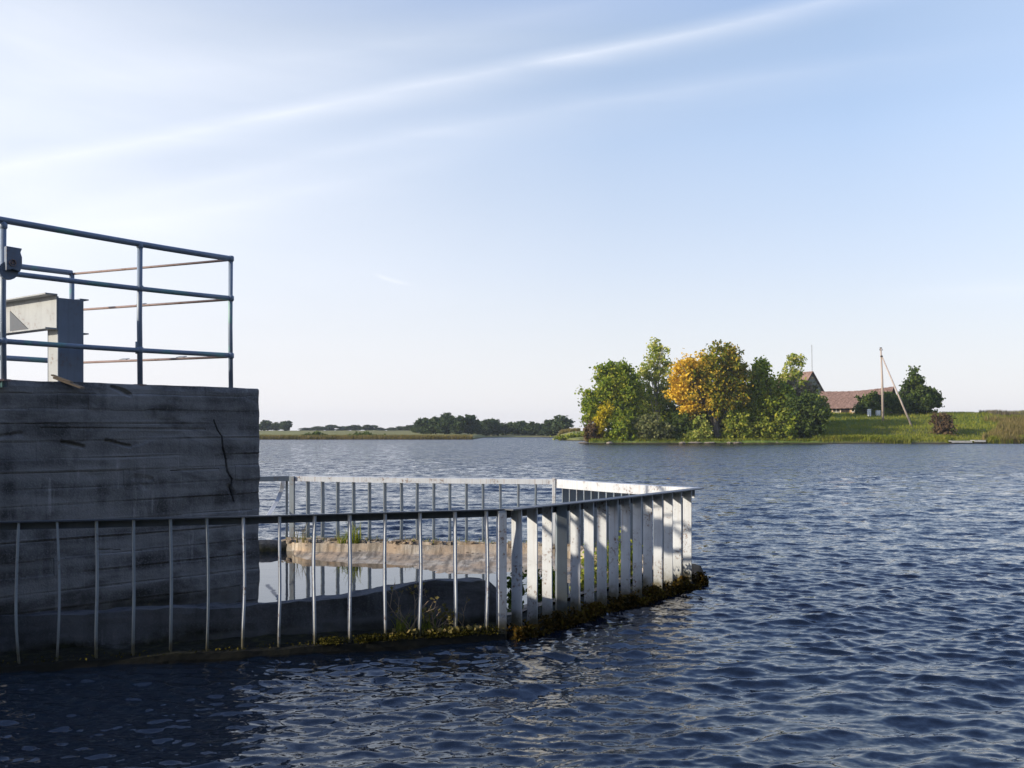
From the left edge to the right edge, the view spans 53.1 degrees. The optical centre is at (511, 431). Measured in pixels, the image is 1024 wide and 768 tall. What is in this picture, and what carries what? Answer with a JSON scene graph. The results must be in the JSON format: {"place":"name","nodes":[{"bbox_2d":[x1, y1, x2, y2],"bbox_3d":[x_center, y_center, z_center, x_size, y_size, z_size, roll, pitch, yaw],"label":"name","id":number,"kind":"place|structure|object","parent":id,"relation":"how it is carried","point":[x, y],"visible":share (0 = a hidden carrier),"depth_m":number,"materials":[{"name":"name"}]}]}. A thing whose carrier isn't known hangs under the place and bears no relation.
{"place":"outdoors","nodes":[
{"label":"outdoors","id":0,"kind":"place"},
{"bbox_2d":[0,437,1023,767],"bbox_3d":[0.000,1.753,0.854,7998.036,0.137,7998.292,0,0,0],"label":"water","id":1,"kind":"structure","parent":0,"point":[854,607],"depth_m":7.83,"materials":[{"name":"blue liquid"}]},
{"bbox_2d":[0,538,702,673],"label":"spillway basin","id":2,"kind":"object","parent":1,"relation":"in","point":[37,634],"visible":0.34,"depth_m":8.26,"materials":[{"name":"grey concrete"}]},
{"bbox_2d":[0,380,259,614],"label":"concrete pier","id":3,"kind":"structure","parent":2,"relation":"on","point":[92,450],"depth_m":8.41,"materials":[{"name":"concrete"}]},
{"bbox_2d":[6,292,88,381],"bbox_3d":[-3.962,-0.737,8.570,1.040,0.726,0.398,0,0,38],"label":"steel hoist frame","id":4,"kind":"object","parent":3,"relation":"on","point":[57,318],"visible":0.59,"depth_m":8.29,"materials":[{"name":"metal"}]},
{"bbox_2d":[51,374,84,388],"bbox_3d":[-3.511,-0.394,8.092,0.247,0.110,0.018,0,0,-12],"label":"wood splinter","id":5,"kind":"object","parent":3,"relation":"on","point":[61,379],"visible":1,"depth_m":8.09,"materials":[{"name":"wood"}]},
{"bbox_2d":[0,216,233,387],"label":"deck railing","id":6,"kind":"object","parent":3,"relation":"on","point":[139,350],"visible":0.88,"depth_m":8.55,"materials":[{"name":"metal"}]},
{"bbox_2d":[0,246,21,279],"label":"junction box","id":7,"kind":"object","parent":6,"relation":"attached to","point":[10,266],"visible":1,"depth_m":7.57,"materials":[{"name":"metal"}]},
{"bbox_2d":[1,625,507,664],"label":"moss","id":8,"kind":"object","parent":2,"relation":"on","point":[375,638],"visible":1,"depth_m":8.26,"materials":[{"name":"green plant"}]},
{"bbox_2d":[293,523,310,542],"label":"grass tuft","id":9,"kind":"object","parent":2,"relation":"on","point":[303,537],"visible":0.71,"depth_m":14.07,"materials":[{"name":"green plant"}]},
{"bbox_2d":[330,529,356,543],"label":"grass tuft","id":10,"kind":"object","parent":2,"relation":"on","point":[342,539],"visible":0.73,"depth_m":13.87,"materials":[{"name":"green plant"}]},
{"bbox_2d":[0,476,704,663],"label":"screen fence","id":11,"kind":"object","parent":2,"relation":"on","point":[655,521],"visible":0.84,"depth_m":9.49,"materials":[{"name":"white metal"}]},
{"bbox_2d":[345,522,362,543],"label":"grass tuft","id":12,"kind":"object","parent":2,"relation":"on","point":[357,538],"visible":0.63,"depth_m":13.93,"materials":[{"name":"green plant"}]},
{"bbox_2d":[387,612,413,631],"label":"grass tuft","id":13,"kind":"object","parent":2,"relation":"on","point":[399,624],"visible":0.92,"depth_m":8.46,"materials":[{"name":"green plant"}]},
{"bbox_2d":[284,533,526,542],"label":"weeds","id":14,"kind":"object","parent":2,"relation":"on","point":[405,539],"visible":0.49,"depth_m":13.96,"materials":[{"name":"green plant"}]},
{"bbox_2d":[386,579,438,629],"bbox_3d":[-0.839,1.429,8.551,0.491,0.449,0.409,0,0,0],"label":"dry weed","id":15,"kind":"object","parent":2,"relation":"on","point":[412,592],"visible":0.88,"depth_m":8.47,"materials":[{"name":"brown plant"}]},
{"bbox_2d":[413,608,443,631],"bbox_3d":[-0.681,1.546,8.486,0.284,0.209,0.248,0,0,-33],"label":"grass tuft","id":16,"kind":"object","parent":2,"relation":"on","point":[428,626],"visible":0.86,"depth_m":8.48,"materials":[{"name":"green plant"}]},
{"bbox_2d":[421,602,453,629],"bbox_3d":[-0.614,1.536,8.498,0.318,0.235,0.268,0,0,25],"label":"dry weed","id":17,"kind":"object","parent":2,"relation":"on","point":[442,616],"visible":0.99,"depth_m":8.50,"materials":[{"name":"green plant"}]},
{"bbox_2d":[389,623,488,635],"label":"dead leaves","id":18,"kind":"object","parent":2,"relation":"on","point":[449,629],"visible":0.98,"depth_m":8.43,"materials":[{"name":"brown plant"}]},
{"bbox_2d":[258,551,642,608],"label":"basin water","id":19,"kind":"structure","parent":2,"relation":"in","point":[331,578],"depth_m":11.65,"materials":[{"name":"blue liquid"}]},
{"bbox_2d":[507,567,526,612],"bbox_3d":[0.032,1.505,9.484,0.222,0.535,0.318,0,0,-25],"label":"leafy weed","id":20,"kind":"object","parent":19,"relation":"in","point":[509,583],"visible":0.26,"depth_m":9.49,"materials":[{"name":"green plant"}]},
{"bbox_2d":[522,569,554,606],"bbox_3d":[0.272,1.505,9.959,0.373,0.493,0.333,0,0,0],"label":"leafy weed","id":21,"kind":"object","parent":19,"relation":"in","point":[540,588],"visible":0.3,"depth_m":9.96,"materials":[{"name":"green plant"}]},
{"bbox_2d":[552,566,567,605],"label":"leafy weed","id":22,"kind":"object","parent":19,"relation":"in","point":[553,591],"visible":0.2,"depth_m":10.18,"materials":[{"name":"green plant"}]},
{"bbox_2d":[569,558,596,588],"bbox_3d":[0.743,1.520,10.806,0.311,0.464,0.230,0,0,-16],"label":"leafy weed","id":23,"kind":"object","parent":19,"relation":"in","point":[582,576],"visible":0.27,"depth_m":10.78,"materials":[{"name":"green plant"}]},
{"bbox_2d":[581,543,608,591],"bbox_3d":[0.893,1.478,11.033,0.323,0.625,0.320,0,0,21],"label":"leafy weed","id":24,"kind":"object","parent":19,"relation":"in","point":[595,572],"visible":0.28,"depth_m":10.99,"materials":[{"name":"green plant"}]},
{"bbox_2d":[607,540,620,588],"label":"leafy weed","id":25,"kind":"object","parent":19,"relation":"in","point":[608,560],"visible":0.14,"depth_m":11.17,"materials":[{"name":"green plant"}]},
{"bbox_2d":[630,540,642,583],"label":"leafy weed","id":26,"kind":"object","parent":19,"relation":"in","point":[631,566],"visible":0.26,"depth_m":11.56,"materials":[{"name":"green plant"}]},
{"bbox_2d":[451,598,469,625],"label":"dry weed","id":27,"kind":"object","parent":2,"relation":"on","point":[460,614],"visible":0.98,"depth_m":8.53,"materials":[{"name":"plant"}]},
{"bbox_2d":[281,536,642,559],"bbox_3d":[-0.365,1.505,13.472,5.754,0.077,1.327,0,0,26],"label":"rubble","id":28,"kind":"object","parent":2,"relation":"on","point":[395,541],"visible":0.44,"depth_m":13.84,"materials":[{"name":"stone"}]},
{"bbox_2d":[496,571,710,640],"bbox_3d":[1.062,1.690,10.158,0.345,0.231,3.978,0,0,34],"label":"algae","id":29,"kind":"object","parent":2,"relation":"attached to","point":[656,593],"visible":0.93,"depth_m":9.72,"materials":[{"name":"green plant"}]},
{"bbox_2d":[608,527,632,583],"bbox_3d":[1.217,1.398,11.496,0.224,0.642,0.370,0,0,-24],"label":"leafy weed","id":30,"kind":"object","parent":2,"relation":"on","point":[619,546],"visible":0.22,"depth_m":11.46,"materials":[{"name":"green plant"}]},
{"bbox_2d":[952,440,985,443],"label":"jetty","id":31,"kind":"object","parent":1,"relation":"in","point":[970,441],"visible":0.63,"depth_m":146.14,"materials":[{"name":"grey wood"}]},
{"bbox_2d":[0,0,1023,430],"label":"sky","id":32,"kind":"structure","parent":0,"point":[428,209],"materials":[{"name":"blue"}]},
{"bbox_2d":[259,411,1023,443],"bbox_3d":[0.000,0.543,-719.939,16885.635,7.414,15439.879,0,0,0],"label":"ground","id":33,"kind":"structure","parent":0,"point":[391,433],"depth_m":160.70,"materials":[{"name":"green plant"}]},
{"bbox_2d":[259,420,271,430],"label":"tree","id":34,"kind":"object","parent":33,"relation":"on","point":[264,425],"visible":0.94,"depth_m":418.71,"materials":[{"name":"green plant"}]},
{"bbox_2d":[271,422,279,429],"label":"tree","id":35,"kind":"object","parent":33,"relation":"on","point":[275,425],"visible":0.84,"depth_m":428.15,"materials":[{"name":"green plant"}]},
{"bbox_2d":[277,420,292,430],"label":"tree","id":36,"kind":"object","parent":33,"relation":"on","point":[285,425],"visible":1,"depth_m":413.61,"materials":[{"name":"green plant"}]},
{"bbox_2d":[297,428,313,430],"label":"tree","id":37,"kind":"object","parent":33,"relation":"on","point":[301,429],"visible":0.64,"depth_m":618.12,"materials":[{"name":"green plant"}]},
{"bbox_2d":[310,426,323,430],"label":"tree","id":38,"kind":"object","parent":33,"relation":"on","point":[315,428],"visible":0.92,"depth_m":597.89,"materials":[{"name":"green plant"}]},
{"bbox_2d":[301,430,334,435],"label":"thicket","id":39,"kind":"object","parent":33,"relation":"on","point":[315,433],"visible":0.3,"depth_m":222.86,"materials":[{"name":"green plant"}]},
{"bbox_2d":[321,424,336,430],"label":"tree","id":40,"kind":"object","parent":33,"relation":"on","point":[329,427],"visible":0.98,"depth_m":557.99,"materials":[{"name":"green plant"}]},
{"bbox_2d":[333,426,348,430],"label":"tree","id":41,"kind":"object","parent":33,"relation":"on","point":[339,428],"visible":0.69,"depth_m":538.06,"materials":[{"name":"green plant"}]},
{"bbox_2d":[344,425,361,430],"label":"tree","id":42,"kind":"object","parent":33,"relation":"on","point":[355,427],"visible":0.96,"depth_m":518.24,"materials":[{"name":"green plant"}]},
{"bbox_2d":[348,430,385,435],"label":"thicket","id":43,"kind":"object","parent":33,"relation":"on","point":[363,433],"visible":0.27,"depth_m":223.26,"materials":[{"name":"green plant"}]},
{"bbox_2d":[360,425,378,430],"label":"tree","id":44,"kind":"object","parent":33,"relation":"on","point":[368,427],"visible":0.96,"depth_m":498.74,"materials":[{"name":"green plant"}]},
{"bbox_2d":[374,427,386,430],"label":"tree","id":45,"kind":"object","parent":33,"relation":"on","point":[380,429],"visible":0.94,"depth_m":557.38,"materials":[{"name":"green plant"}]},
{"bbox_2d":[386,427,397,430],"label":"tree","id":46,"kind":"object","parent":33,"relation":"on","point":[391,429],"visible":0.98,"depth_m":557.95,"materials":[{"name":"green plant"}]},
{"bbox_2d":[396,426,405,430],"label":"tree","id":47,"kind":"object","parent":33,"relation":"on","point":[400,428],"visible":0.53,"depth_m":478.83,"materials":[{"name":"green plant"}]},
{"bbox_2d":[404,425,413,430],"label":"tree","id":48,"kind":"object","parent":33,"relation":"on","point":[408,428],"visible":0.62,"depth_m":438.76,"materials":[{"name":"green plant"}]},
{"bbox_2d":[410,422,419,432],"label":"tree","id":49,"kind":"object","parent":33,"relation":"on","point":[415,428],"visible":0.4,"depth_m":328.37,"materials":[{"name":"green plant"}]},
{"bbox_2d":[259,428,580,438],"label":"reeds","id":50,"kind":"object","parent":33,"relation":"on","point":[361,436],"visible":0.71,"depth_m":220.03,"materials":[{"name":"green plant"}]},
{"bbox_2d":[414,417,428,433],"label":"tree","id":51,"kind":"object","parent":33,"relation":"on","point":[419,422],"visible":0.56,"depth_m":298.51,"materials":[{"name":"green plant"}]},
{"bbox_2d":[422,416,442,433],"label":"tree","id":52,"kind":"object","parent":33,"relation":"on","point":[430,425],"visible":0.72,"depth_m":290.75,"materials":[{"name":"green plant"}]},
{"bbox_2d":[434,412,454,433],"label":"tree","id":53,"kind":"object","parent":33,"relation":"on","point":[442,425],"visible":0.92,"depth_m":286.39,"materials":[{"name":"green plant"}]},
{"bbox_2d":[445,415,467,433],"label":"tree","id":54,"kind":"object","parent":33,"relation":"on","point":[458,426],"visible":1,"depth_m":284.62,"materials":[{"name":"green plant"}]},
{"bbox_2d":[463,414,479,433],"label":"tree","id":55,"kind":"object","parent":33,"relation":"on","point":[471,422],"visible":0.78,"depth_m":288.55,"materials":[{"name":"green plant"}]},
{"bbox_2d":[474,420,483,433],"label":"tree","id":56,"kind":"object","parent":33,"relation":"on","point":[480,430],"visible":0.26,"depth_m":299.38,"materials":[{"name":"green plant"}]},
{"bbox_2d":[481,418,494,435],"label":"tree","id":57,"kind":"object","parent":33,"relation":"on","point":[489,425],"visible":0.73,"depth_m":308.76,"materials":[{"name":"green plant"}]},
{"bbox_2d":[489,418,503,435],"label":"tree","id":58,"kind":"object","parent":33,"relation":"on","point":[497,429],"visible":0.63,"depth_m":313.81,"materials":[{"name":"green plant"}]},
{"bbox_2d":[500,422,510,434],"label":"tree","id":59,"kind":"object","parent":33,"relation":"on","point":[506,429],"visible":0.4,"depth_m":321.09,"materials":[{"name":"green plant"}]},
{"bbox_2d":[506,422,515,434],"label":"tree","id":60,"kind":"object","parent":33,"relation":"on","point":[510,425],"visible":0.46,"depth_m":328.66,"materials":[{"name":"green plant"}]},
{"bbox_2d":[512,421,527,434],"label":"tree","id":61,"kind":"object","parent":33,"relation":"on","point":[519,429],"visible":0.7,"depth_m":322.96,"materials":[{"name":"green plant"}]},
{"bbox_2d":[521,421,536,434],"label":"tree","id":62,"kind":"object","parent":33,"relation":"on","point":[529,428],"visible":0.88,"depth_m":318.99,"materials":[{"name":"green plant"}]},
{"bbox_2d":[534,423,545,435],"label":"tree","id":63,"kind":"object","parent":33,"relation":"on","point":[538,427],"visible":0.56,"depth_m":317.01,"materials":[{"name":"green plant"}]},
{"bbox_2d":[540,419,558,435],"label":"tree","id":64,"kind":"object","parent":33,"relation":"on","point":[546,429],"visible":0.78,"depth_m":310.60,"materials":[{"name":"green plant"}]},
{"bbox_2d":[550,415,575,431],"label":"tree","id":65,"kind":"object","parent":33,"relation":"on","point":[560,422],"visible":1,"depth_m":304.20,"materials":[{"name":"green plant"}]},
{"bbox_2d":[550,431,583,439],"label":"thicket","id":66,"kind":"object","parent":33,"relation":"on","point":[567,436],"visible":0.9,"depth_m":199.29,"materials":[{"name":"green plant"}]},
{"bbox_2d":[580,419,602,441],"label":"russet shrub","id":67,"kind":"object","parent":33,"relation":"on","point":[590,430],"visible":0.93,"depth_m":148.42,"materials":[{"name":"brown plant"}]},
{"bbox_2d":[591,401,614,436],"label":"yellow shrub","id":68,"kind":"object","parent":33,"relation":"on","point":[601,416],"visible":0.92,"depth_m":148.86,"materials":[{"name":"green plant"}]},
{"bbox_2d":[574,357,647,429],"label":"bushy tree","id":69,"kind":"object","parent":33,"relation":"on","point":[618,384],"visible":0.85,"depth_m":151.83,"materials":[{"name":"green plant"}]},
{"bbox_2d":[602,407,640,441],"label":"green shrub","id":70,"kind":"object","parent":33,"relation":"on","point":[620,426],"visible":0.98,"depth_m":148.22,"materials":[{"name":"green plant"}]},
{"bbox_2d":[625,412,677,439],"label":"willow shrub","id":71,"kind":"object","parent":33,"relation":"on","point":[655,428],"visible":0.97,"depth_m":147.83,"materials":[{"name":"green plant"}]},
{"bbox_2d":[634,385,678,425],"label":"bushy tree","id":72,"kind":"object","parent":33,"relation":"on","point":[666,414],"visible":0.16,"depth_m":160.46,"materials":[{"name":"green plant"}]},
{"bbox_2d":[634,337,680,419],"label":"poplar tree","id":73,"kind":"object","parent":33,"relation":"on","point":[654,377],"visible":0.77,"depth_m":156.36,"materials":[{"name":"green plant"}]},
{"bbox_2d":[660,410,692,439],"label":"dark shrub","id":74,"kind":"object","parent":33,"relation":"on","point":[681,427],"visible":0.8,"depth_m":148.53,"materials":[{"name":"green plant"}]},
{"bbox_2d":[679,414,715,440],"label":"green shrub","id":75,"kind":"object","parent":33,"relation":"on","point":[702,429],"visible":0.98,"depth_m":147.79,"materials":[{"name":"green plant"}]},
{"bbox_2d":[669,402,728,436],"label":"bushy tree","id":76,"kind":"object","parent":33,"relation":"on","point":[706,417],"visible":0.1,"depth_m":159.50,"materials":[{"name":"green plant"}]},
{"bbox_2d":[661,339,755,438],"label":"maple tree","id":77,"kind":"object","parent":33,"relation":"on","point":[711,385],"visible":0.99,"depth_m":148.86,"materials":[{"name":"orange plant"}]},
{"bbox_2d":[719,407,763,438],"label":"olive shrub","id":78,"kind":"object","parent":33,"relation":"on","point":[736,429],"visible":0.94,"depth_m":148.26,"materials":[{"name":"green plant"}]},
{"bbox_2d":[733,355,799,436],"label":"dark broadleaf tree","id":79,"kind":"object","parent":33,"relation":"on","point":[768,391],"visible":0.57,"depth_m":150.66,"materials":[{"name":"green plant"}]},
{"bbox_2d":[744,407,796,438],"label":"olive shrub","id":80,"kind":"object","parent":33,"relation":"on","point":[774,429],"visible":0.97,"depth_m":147.75,"materials":[{"name":"green plant"}]},
{"bbox_2d":[780,407,800,438],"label":"green shrub","id":81,"kind":"object","parent":33,"relation":"on","point":[794,432],"visible":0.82,"depth_m":147.47,"materials":[{"name":"green plant"}]},
{"bbox_2d":[777,353,807,394],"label":"slender tree","id":82,"kind":"object","parent":33,"relation":"on","point":[794,371],"visible":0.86,"depth_m":161.62,"materials":[{"name":"green plant"}]},
{"bbox_2d":[777,371,823,395],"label":"farm house","id":83,"kind":"structure","parent":33,"relation":"on","point":[808,375],"depth_m":182.28,"materials":[{"name":"brown paint"}]},
{"bbox_2d":[781,377,825,405],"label":"fading tree","id":84,"kind":"object","parent":33,"relation":"on","point":[810,385],"visible":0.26,"depth_m":154.48,"materials":[{"name":"green plant"}]},
{"bbox_2d":[779,389,832,438],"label":"dark broadleaf tree","id":85,"kind":"object","parent":33,"relation":"on","point":[813,416],"visible":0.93,"depth_m":147.78,"materials":[{"name":"green plant"}]},
{"bbox_2d":[795,377,819,398],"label":"bushy tree","id":86,"kind":"object","parent":33,"relation":"on","point":[803,384],"visible":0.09,"depth_m":165.43,"materials":[{"name":"green plant"}]},
{"bbox_2d":[816,394,834,419],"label":"garden shrub","id":87,"kind":"object","parent":33,"relation":"on","point":[824,401],"visible":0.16,"depth_m":159.47,"materials":[{"name":"green plant"}]},
{"bbox_2d":[820,387,895,413],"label":"barn","id":88,"kind":"structure","parent":33,"relation":"on","point":[842,401],"depth_m":175.45,"materials":[{"name":"orange brick"}]},
{"bbox_2d":[852,390,880,414],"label":"garden bush","id":89,"kind":"object","parent":33,"relation":"on","point":[863,404],"visible":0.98,"depth_m":169.45,"materials":[{"name":"green plant"}]},
{"bbox_2d":[871,405,891,414],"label":"garden bush","id":90,"kind":"object","parent":33,"relation":"on","point":[887,411],"visible":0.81,"depth_m":169.45,"materials":[{"name":"green plant"}]},
{"bbox_2d":[879,391,909,413],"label":"garden bush","id":91,"kind":"object","parent":33,"relation":"on","point":[892,402],"visible":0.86,"depth_m":169.28,"materials":[{"name":"green plant"}]},
{"bbox_2d":[879,347,911,425],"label":"utility pole","id":92,"kind":"object","parent":33,"relation":"on","point":[882,389],"visible":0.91,"depth_m":162.84,"materials":[{"name":"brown wood"}]},
{"bbox_2d":[809,433,1023,443],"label":"shore herbs","id":93,"kind":"object","parent":33,"relation":"on","point":[899,439],"visible":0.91,"depth_m":147.59,"materials":[{"name":"green plant"}]},
{"bbox_2d":[892,365,945,413],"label":"spreading dark tree","id":94,"kind":"object","parent":33,"relation":"on","point":[917,395],"visible":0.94,"depth_m":170.97,"materials":[{"name":"green plant"}]},
{"bbox_2d":[928,412,957,435],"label":"lone bush","id":95,"kind":"object","parent":33,"relation":"on","point":[944,425],"visible":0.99,"depth_m":151.56,"materials":[{"name":"brown plant"}]},
{"bbox_2d":[978,409,1023,415],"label":"dry herbs","id":96,"kind":"object","parent":33,"relation":"on","point":[1000,412],"visible":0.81,"depth_m":171.57,"materials":[{"name":"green plant"}]},
{"bbox_2d":[981,413,1023,443],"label":"reeds","id":97,"kind":"object","parent":33,"relation":"on","point":[1016,424],"visible":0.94,"depth_m":153.78,"materials":[{"name":"beige plant"}]}
]}

